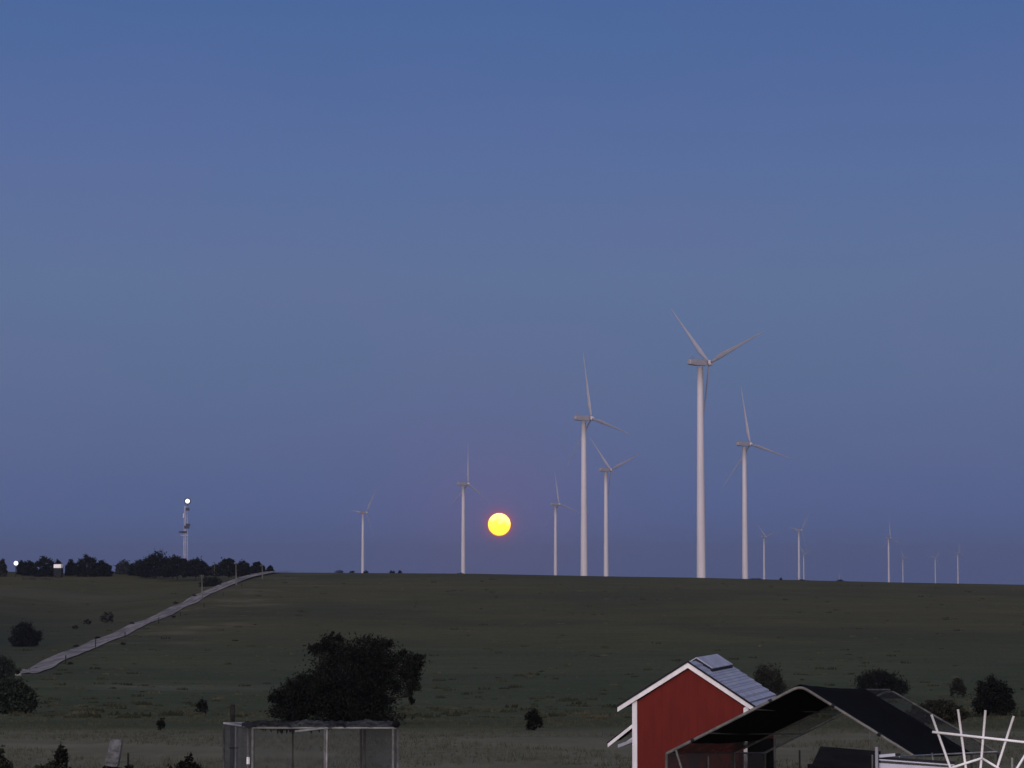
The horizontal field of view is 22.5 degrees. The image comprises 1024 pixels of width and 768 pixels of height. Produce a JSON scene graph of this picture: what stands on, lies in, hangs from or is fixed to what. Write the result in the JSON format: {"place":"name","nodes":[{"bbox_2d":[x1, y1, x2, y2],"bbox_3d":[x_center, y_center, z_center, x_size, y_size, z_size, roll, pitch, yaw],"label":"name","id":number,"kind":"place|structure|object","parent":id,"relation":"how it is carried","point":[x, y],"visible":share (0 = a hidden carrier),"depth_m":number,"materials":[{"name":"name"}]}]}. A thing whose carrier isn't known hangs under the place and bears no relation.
{"place":"outdoors","nodes":[
{"label":"outdoors","id":0,"kind":"place"},
{"bbox_2d":[20,571,287,672],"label":"dirt road","id":1,"kind":"structure","parent":0,"point":[51,661],"depth_m":486.50,"materials":[{"name":"grey gravel"}]},
{"bbox_2d":[487,512,510,536],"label":"moon","id":2,"kind":"object","parent":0,"point":[498,524],"visible":1,"depth_m":39815.05,"materials":[{"name":"yellow"}]},
{"bbox_2d":[0,572,1023,767],"bbox_3d":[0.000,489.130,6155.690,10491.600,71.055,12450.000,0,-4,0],"label":"ground","id":3,"kind":"structure","parent":0,"point":[738,607],"depth_m":430.51,"materials":[{"name":"green plant"}]},
{"bbox_2d":[0,558,7,576],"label":"hilltop tree","id":4,"kind":"object","parent":3,"relation":"on","point":[3,569],"visible":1,"depth_m":767.47,"materials":[{"name":"green plant"}]},
{"bbox_2d":[0,744,13,767],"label":"leafy shrub","id":5,"kind":"object","parent":3,"relation":"on","point":[4,762],"visible":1,"depth_m":43.62,"materials":[{"name":"green plant"}]},
{"bbox_2d":[0,655,21,680],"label":"thicket","id":6,"kind":"object","parent":3,"relation":"on","point":[7,667],"visible":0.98,"depth_m":305.98,"materials":[{"name":"green plant"}]},
{"bbox_2d":[16,560,24,573],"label":"hilltop tree","id":7,"kind":"object","parent":3,"relation":"on","point":[19,566],"visible":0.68,"depth_m":787.17,"materials":[{"name":"green plant"}]},
{"bbox_2d":[0,675,41,713],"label":"thicket","id":8,"kind":"object","parent":3,"relation":"on","point":[15,695],"visible":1,"depth_m":178.32,"materials":[{"name":"green plant"}]},
{"bbox_2d":[7,618,43,646],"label":"round bush","id":9,"kind":"object","parent":3,"relation":"on","point":[25,636],"visible":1,"depth_m":429.34,"materials":[{"name":"green plant"}]},
{"bbox_2d":[20,560,33,575],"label":"hilltop tree","id":10,"kind":"object","parent":3,"relation":"on","point":[27,569],"visible":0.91,"depth_m":779.39,"materials":[{"name":"green plant"}]},
{"bbox_2d":[19,577,51,579],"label":"rubble wall","id":11,"kind":"structure","parent":3,"relation":"on","point":[32,578],"depth_m":749.41,"materials":[{"name":"grey stone"}]},
{"bbox_2d":[32,555,55,576],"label":"hilltop tree","id":12,"kind":"object","parent":3,"relation":"on","point":[45,570],"visible":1,"depth_m":772.17,"materials":[{"name":"green plant"}]},
{"bbox_2d":[33,759,71,767],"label":"leafy shrub","id":13,"kind":"object","parent":3,"relation":"on","point":[49,764],"visible":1,"depth_m":43.64,"materials":[{"name":"green plant"}]},
{"bbox_2d":[54,564,62,576],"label":"travel trailer","id":14,"kind":"object","parent":3,"relation":"on","point":[58,569],"visible":1,"depth_m":766.09,"materials":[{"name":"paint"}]},
{"bbox_2d":[53,741,68,767],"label":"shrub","id":15,"kind":"object","parent":3,"relation":"on","point":[61,756],"visible":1,"depth_m":43.59,"materials":[{"name":"green plant"}]},
{"bbox_2d":[65,559,75,575],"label":"hilltop tree","id":16,"kind":"object","parent":3,"relation":"on","point":[69,567],"visible":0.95,"depth_m":779.37,"materials":[{"name":"green plant"}]},
{"bbox_2d":[73,554,100,576],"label":"hilltop tree","id":17,"kind":"object","parent":3,"relation":"on","point":[92,568],"visible":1,"depth_m":772.30,"materials":[{"name":"green plant"}]},
{"bbox_2d":[96,559,114,576],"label":"hilltop tree","id":18,"kind":"object","parent":3,"relation":"on","point":[106,569],"visible":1,"depth_m":775.16,"materials":[{"name":"green plant"}]},
{"bbox_2d":[99,612,113,622],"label":"ragged bush","id":19,"kind":"object","parent":3,"relation":"on","point":[109,617],"visible":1,"depth_m":535.75,"materials":[{"name":"green plant"}]},
{"bbox_2d":[105,739,122,767],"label":"leaning board","id":20,"kind":"object","parent":3,"relation":"on","point":[113,756],"visible":1,"depth_m":49.61,"materials":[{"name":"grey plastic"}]},
{"bbox_2d":[114,559,129,573],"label":"hilltop tree","id":21,"kind":"object","parent":3,"relation":"on","point":[120,569],"visible":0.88,"depth_m":797.35,"materials":[{"name":"green plant"}]},
{"bbox_2d":[128,559,148,575],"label":"hilltop tree","id":22,"kind":"object","parent":3,"relation":"on","point":[131,571],"visible":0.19,"depth_m":787.16,"materials":[{"name":"green plant"}]},
{"bbox_2d":[134,549,168,578],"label":"hilltop tree","id":23,"kind":"object","parent":3,"relation":"on","point":[153,562],"visible":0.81,"depth_m":772.03,"materials":[{"name":"green plant"}]},
{"bbox_2d":[65,583,241,662],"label":"roadside fence","id":24,"kind":"object","parent":3,"relation":"on","point":[141,625],"visible":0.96,"depth_m":509.10,"materials":[{"name":"grey wood"}]},
{"bbox_2d":[156,718,165,730],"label":"sapling","id":25,"kind":"object","parent":3,"relation":"on","point":[160,724],"visible":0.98,"depth_m":100.22,"materials":[{"name":"green plant"}]},
{"bbox_2d":[159,554,187,580],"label":"hilltop tree","id":26,"kind":"object","parent":3,"relation":"on","point":[172,566],"visible":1,"depth_m":761.80,"materials":[{"name":"green plant"}]},
{"bbox_2d":[167,752,201,767],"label":"rounded shrub","id":27,"kind":"object","parent":3,"relation":"on","point":[184,764],"visible":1,"depth_m":49.57,"materials":[{"name":"green plant"}]},
{"bbox_2d":[179,498,190,559],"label":"radio mast","id":28,"kind":"object","parent":3,"relation":"on","point":[187,501],"visible":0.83,"depth_m":868.57,"materials":[{"name":"metal"}]},
{"bbox_2d":[178,556,212,580],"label":"hilltop tree","id":29,"kind":"object","parent":3,"relation":"on","point":[195,567],"visible":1,"depth_m":757.26,"materials":[{"name":"green plant"}]},
{"bbox_2d":[194,697,208,713],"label":"sapling","id":30,"kind":"object","parent":3,"relation":"on","point":[201,704],"visible":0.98,"depth_m":175.82,"materials":[{"name":"green plant"}]},
{"bbox_2d":[201,575,202,598],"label":"utility pole","id":31,"kind":"object","parent":3,"relation":"on","point":[202,586],"visible":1,"depth_m":629.99,"materials":[{"name":"brown wood"}]},
{"bbox_2d":[198,576,222,586],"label":"scrub bush","id":32,"kind":"object","parent":3,"relation":"on","point":[214,581],"visible":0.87,"depth_m":709.37,"materials":[{"name":"green plant"}]},
{"bbox_2d":[210,564,218,576],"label":"hilltop tree","id":33,"kind":"object","parent":3,"relation":"on","point":[213,569],"visible":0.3,"depth_m":767.50,"materials":[{"name":"green plant"}]},
{"bbox_2d":[212,557,242,580],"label":"hilltop tree","id":34,"kind":"object","parent":3,"relation":"on","point":[225,567],"visible":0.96,"depth_m":742.29,"materials":[{"name":"green plant"}]},
{"bbox_2d":[230,704,234,767],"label":"wooden post","id":35,"kind":"object","parent":3,"relation":"on","point":[232,712],"visible":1,"depth_m":52.59,"materials":[{"name":"grey wood"}]},
{"bbox_2d":[234,562,237,584],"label":"utility pole","id":36,"kind":"object","parent":3,"relation":"on","point":[235,563],"visible":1,"depth_m":708.08,"materials":[{"name":"brown wood"}]},
{"bbox_2d":[237,559,251,576],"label":"hilltop tree","id":37,"kind":"object","parent":3,"relation":"on","point":[245,567],"visible":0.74,"depth_m":772.36,"materials":[{"name":"green plant"}]},
{"bbox_2d":[250,561,266,572],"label":"hilltop tree","id":38,"kind":"object","parent":3,"relation":"on","point":[256,567],"visible":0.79,"depth_m":812.19,"materials":[{"name":"green plant"}]},
{"bbox_2d":[266,565,274,572],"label":"hilltop tree","id":39,"kind":"object","parent":3,"relation":"on","point":[269,568],"visible":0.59,"depth_m":817.31,"materials":[{"name":"green plant"}]},
{"bbox_2d":[223,719,399,767],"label":"dog kennel","id":40,"kind":"object","parent":3,"relation":"on","point":[364,723],"visible":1,"depth_m":47.84,"materials":[{"name":"paint"}]},
{"bbox_2d":[260,630,430,725],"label":"spreading tree","id":41,"kind":"object","parent":3,"relation":"on","point":[364,696],"visible":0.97,"depth_m":113.85,"materials":[{"name":"green plant"}]},
{"bbox_2d":[350,490,375,572],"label":"wind turbine","id":42,"kind":"object","parent":3,"relation":"on","point":[362,549],"visible":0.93,"depth_m":2662.23,"materials":[{"name":"white paint"}]},
{"bbox_2d":[451,457,485,573],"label":"wind turbine","id":43,"kind":"object","parent":3,"relation":"on","point":[463,530],"visible":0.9,"depth_m":1920.56,"materials":[{"name":"white paint"}]},
{"bbox_2d":[0,648,1023,767],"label":"grass","id":44,"kind":"structure","parent":3,"relation":"on","point":[446,740],"depth_m":90.18,"materials":[{"name":"green plant"}]},
{"bbox_2d":[0,578,1023,718],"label":"tussocks","id":45,"kind":"object","parent":3,"relation":"on","point":[189,713],"visible":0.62,"depth_m":227.17,"materials":[{"name":"green plant"}]},
{"bbox_2d":[7,576,1023,718],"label":"weeds","id":46,"kind":"object","parent":3,"relation":"on","point":[170,713],"visible":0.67,"depth_m":233.43,"materials":[{"name":"green plant"}]},
{"bbox_2d":[524,706,543,729],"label":"lone bush","id":47,"kind":"object","parent":3,"relation":"on","point":[535,718],"visible":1,"depth_m":101.16,"materials":[{"name":"green plant"}]},
{"bbox_2d":[545,477,578,574],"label":"wind turbine","id":48,"kind":"object","parent":3,"relation":"on","point":[556,505],"visible":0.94,"depth_m":2375.36,"materials":[{"name":"white paint"}]},
{"bbox_2d":[565,354,630,575],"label":"wind turbine","id":49,"kind":"object","parent":3,"relation":"on","point":[590,418],"visible":0.97,"depth_m":1174.78,"materials":[{"name":"white paint"}]},
{"bbox_2d":[590,438,639,575],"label":"wind turbine","id":50,"kind":"object","parent":3,"relation":"on","point":[605,471],"visible":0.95,"depth_m":1673.33,"materials":[{"name":"white paint"}]},
{"bbox_2d":[607,654,775,767],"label":"red shed","id":51,"kind":"structure","parent":3,"relation":"on","point":[686,701],"depth_m":59.73,"materials":[{"name":"paint"}]},
{"bbox_2d":[671,309,763,577],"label":"wind turbine","id":52,"kind":"object","parent":3,"relation":"on","point":[701,561],"visible":0.96,"depth_m":927.47,"materials":[{"name":"white paint"}]},
{"bbox_2d":[722,389,790,578],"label":"wind turbine","id":53,"kind":"object","parent":3,"relation":"on","point":[744,524],"visible":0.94,"depth_m":1358.04,"materials":[{"name":"white paint"}]},
{"bbox_2d":[757,524,779,578],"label":"wind turbine","id":54,"kind":"object","parent":3,"relation":"on","point":[764,541],"visible":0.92,"depth_m":3858.60,"materials":[{"name":"white paint"}]},
{"bbox_2d":[753,661,786,695],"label":"brown bush","id":55,"kind":"object","parent":3,"relation":"on","point":[764,676],"visible":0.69,"depth_m":249.98,"materials":[{"name":"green plant"}]},
{"bbox_2d":[788,515,808,579],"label":"wind turbine","id":56,"kind":"object","parent":3,"relation":"on","point":[798,530],"visible":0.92,"depth_m":3375.99,"materials":[{"name":"white paint"}]},
{"bbox_2d":[799,750,800,767],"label":"wooden post","id":57,"kind":"object","parent":3,"relation":"on","point":[799,759],"visible":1,"depth_m":57.52,"materials":[{"name":"grey wood"}]},
{"bbox_2d":[801,549,812,579],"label":"wind turbine","id":58,"kind":"object","parent":3,"relation":"on","point":[804,561],"visible":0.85,"depth_m":5764.83,"materials":[{"name":"white paint"}]},
{"bbox_2d":[665,684,998,767],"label":"canopy","id":59,"kind":"object","parent":3,"relation":"on","point":[752,731],"visible":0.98,"depth_m":53.03,"materials":[{"name":"paint"}]},
{"bbox_2d":[807,746,880,767],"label":"dark coop","id":60,"kind":"structure","parent":3,"relation":"on","point":[829,757],"depth_m":47.21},
{"bbox_2d":[850,668,910,698],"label":"wide bush","id":61,"kind":"object","parent":3,"relation":"on","point":[882,679],"visible":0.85,"depth_m":252.15,"materials":[{"name":"green plant"}]},
{"bbox_2d":[881,522,903,581],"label":"wind turbine","id":62,"kind":"object","parent":3,"relation":"on","point":[888,538],"visible":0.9,"depth_m":3874.22,"materials":[{"name":"white paint"}]},
{"bbox_2d":[900,549,903,582],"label":"wind turbine","id":63,"kind":"object","parent":3,"relation":"on","point":[902,568],"visible":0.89,"depth_m":6594.10,"materials":[{"name":"white paint"}]},
{"bbox_2d":[931,550,940,582],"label":"wind turbine","id":64,"kind":"object","parent":3,"relation":"on","point":[935,565],"visible":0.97,"depth_m":6398.62,"materials":[{"name":"white paint"}]},
{"bbox_2d":[905,698,972,723],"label":"scrub","id":65,"kind":"object","parent":3,"relation":"on","point":[945,710],"visible":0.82,"depth_m":119.83,"materials":[{"name":"green plant"}]},
{"bbox_2d":[872,747,1009,767],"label":"white pen","id":66,"kind":"object","parent":3,"relation":"on","point":[885,757],"visible":0.91,"depth_m":39.68,"materials":[{"name":"metal"}]},
{"bbox_2d":[949,678,966,697],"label":"bush","id":67,"kind":"object","parent":3,"relation":"on","point":[957,684],"visible":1,"depth_m":256.25,"materials":[{"name":"green plant"}]},
{"bbox_2d":[952,538,966,583],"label":"wind turbine","id":68,"kind":"object","parent":3,"relation":"on","point":[957,565],"visible":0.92,"depth_m":5548.70,"materials":[{"name":"white paint"}]},
{"bbox_2d":[930,709,1023,767],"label":"pipe fan","id":69,"kind":"object","parent":3,"relation":"on","point":[982,737],"visible":1,"depth_m":29.75},
{"bbox_2d":[970,673,1018,715],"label":"round bush","id":70,"kind":"object","parent":3,"relation":"on","point":[1001,702],"visible":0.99,"depth_m":171.41,"materials":[{"name":"green plant"}]},
{"bbox_2d":[0,0,1023,584],"label":"sky","id":71,"kind":"structure","parent":0,"point":[273,267],"materials":[{"name":"blue"}]}
]}

